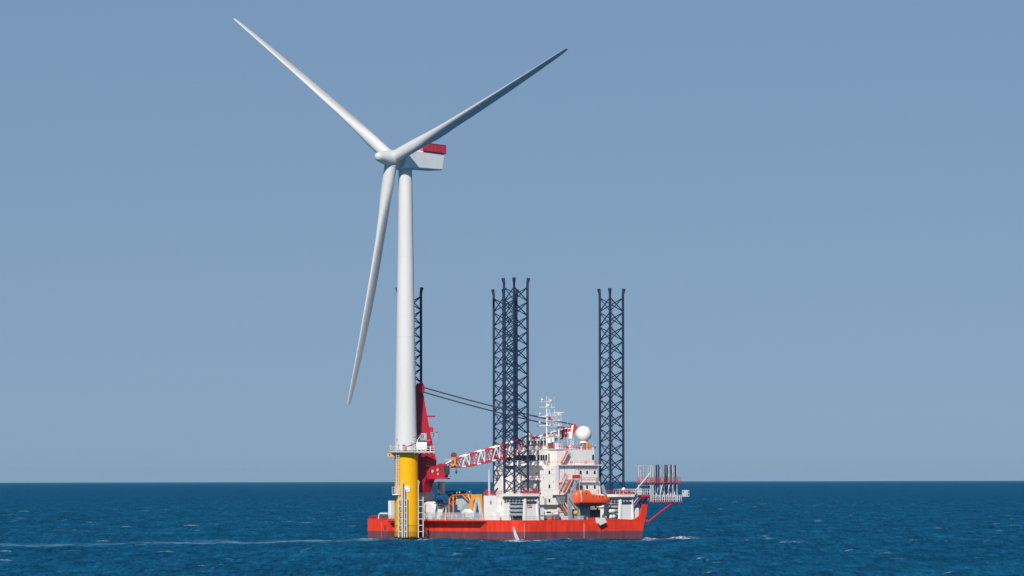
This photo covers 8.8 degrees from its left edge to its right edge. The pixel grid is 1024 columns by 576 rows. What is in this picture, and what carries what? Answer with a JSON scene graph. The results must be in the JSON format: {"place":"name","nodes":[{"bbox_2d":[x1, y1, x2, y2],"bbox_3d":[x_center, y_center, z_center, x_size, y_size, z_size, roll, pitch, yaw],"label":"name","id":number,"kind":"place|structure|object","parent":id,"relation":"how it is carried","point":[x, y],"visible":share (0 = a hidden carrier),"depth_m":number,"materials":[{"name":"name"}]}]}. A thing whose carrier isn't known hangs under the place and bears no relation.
{"place":"outdoors","nodes":[
{"label":"outdoors","id":0,"kind":"place"},
{"bbox_2d":[445,488,473,512],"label":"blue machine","id":1,"kind":"object","parent":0,"point":[462,491],"visible":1,"depth_m":2032.54,"materials":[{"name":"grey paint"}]},
{"bbox_2d":[0,481,1023,575],"bbox_3d":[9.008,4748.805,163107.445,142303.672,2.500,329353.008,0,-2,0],"label":"sea","id":2,"kind":"structure","parent":0,"point":[840,528],"depth_m":2193.24,"materials":[{"name":"liquid"}]},
{"bbox_2d":[233,18,567,539],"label":"wind turbine","id":3,"kind":"object","parent":2,"relation":"in","point":[423,152],"visible":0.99,"depth_m":2027.12,"materials":[{"name":"grey paint"}]},
{"bbox_2d":[368,277,688,540],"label":"jackup vessel","id":4,"kind":"object","parent":2,"relation":"on","point":[532,478],"visible":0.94,"depth_m":2028.14,"materials":[{"name":"paint"}]},
{"bbox_2d":[422,502,436,519],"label":"covered load","id":5,"kind":"object","parent":4,"relation":"on","point":[429,506],"visible":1,"depth_m":2034.99,"materials":[{"name":"white fabric"}]},
{"bbox_2d":[437,505,441,517],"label":"covered load","id":6,"kind":"object","parent":4,"relation":"on","point":[439,508],"visible":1,"depth_m":2032.82,"materials":[{"name":"white fabric"}]},
{"bbox_2d":[437,482,444,519],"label":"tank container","id":7,"kind":"object","parent":4,"relation":"on","point":[440,487],"visible":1,"depth_m":2033.72,"materials":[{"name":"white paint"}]},
{"bbox_2d":[434,493,449,519],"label":"blue reel","id":8,"kind":"object","parent":4,"relation":"on","point":[439,498],"visible":1,"depth_m":2030.30,"materials":[{"name":"blue metal"}]},
{"bbox_2d":[442,504,448,519],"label":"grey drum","id":9,"kind":"object","parent":4,"relation":"on","point":[445,510],"visible":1,"depth_m":2030.29,"materials":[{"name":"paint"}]},
{"bbox_2d":[448,494,471,519],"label":"lifting frame","id":10,"kind":"object","parent":4,"relation":"on","point":[463,503],"visible":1,"depth_m":2027.68,"materials":[{"name":"orange paint"}]},
{"bbox_2d":[461,509,473,517],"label":"tent","id":11,"kind":"object","parent":4,"relation":"on","point":[466,511],"visible":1,"depth_m":2019.84,"materials":[{"name":"white fabric"}]},
{"bbox_2d":[471,494,484,519],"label":"upending frame","id":12,"kind":"object","parent":4,"relation":"on","point":[477,498],"visible":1,"depth_m":2020.01,"materials":[{"name":"yellow paint"}]},
{"bbox_2d":[513,527,518,539],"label":"water jet","id":13,"kind":"object","parent":4,"relation":"attached to","point":[515,535],"visible":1,"depth_m":1996.39},
{"bbox_2d":[539,508,543,519],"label":"deck locker","id":14,"kind":"object","parent":4,"relation":"on","point":[541,511],"visible":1,"depth_m":2007.63,"materials":[{"name":"white metal"}]},
{"bbox_2d":[541,511,558,519],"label":"rescue boat","id":15,"kind":"object","parent":4,"relation":"on","point":[547,513],"visible":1,"depth_m":2009.82,"materials":[{"name":"grey paint"}]},
{"bbox_2d":[560,516,568,519],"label":"storage box","id":16,"kind":"object","parent":4,"relation":"on","point":[564,517],"visible":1,"depth_m":2011.76,"materials":[{"name":"white metal"}]},
{"bbox_2d":[573,510,577,519],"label":"orange float","id":17,"kind":"object","parent":4,"relation":"on","point":[575,512],"visible":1,"depth_m":2015.13,"materials":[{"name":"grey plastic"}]},
{"bbox_2d":[572,490,609,506],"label":"lifeboat","id":18,"kind":"object","parent":4,"relation":"hanging from","point":[584,498],"visible":1,"depth_m":2018.52,"materials":[{"name":"orange plastic"}]},
{"bbox_2d":[609,509,615,518],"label":"life raft","id":19,"kind":"object","parent":4,"relation":"on","point":[612,511],"visible":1,"depth_m":2024.09,"materials":[{"name":"white plastic"}]},
{"bbox_2d":[0,0,1023,482],"label":"sky","id":20,"kind":"structure","parent":0,"point":[808,215],"materials":[{"name":"blue"}]}
]}

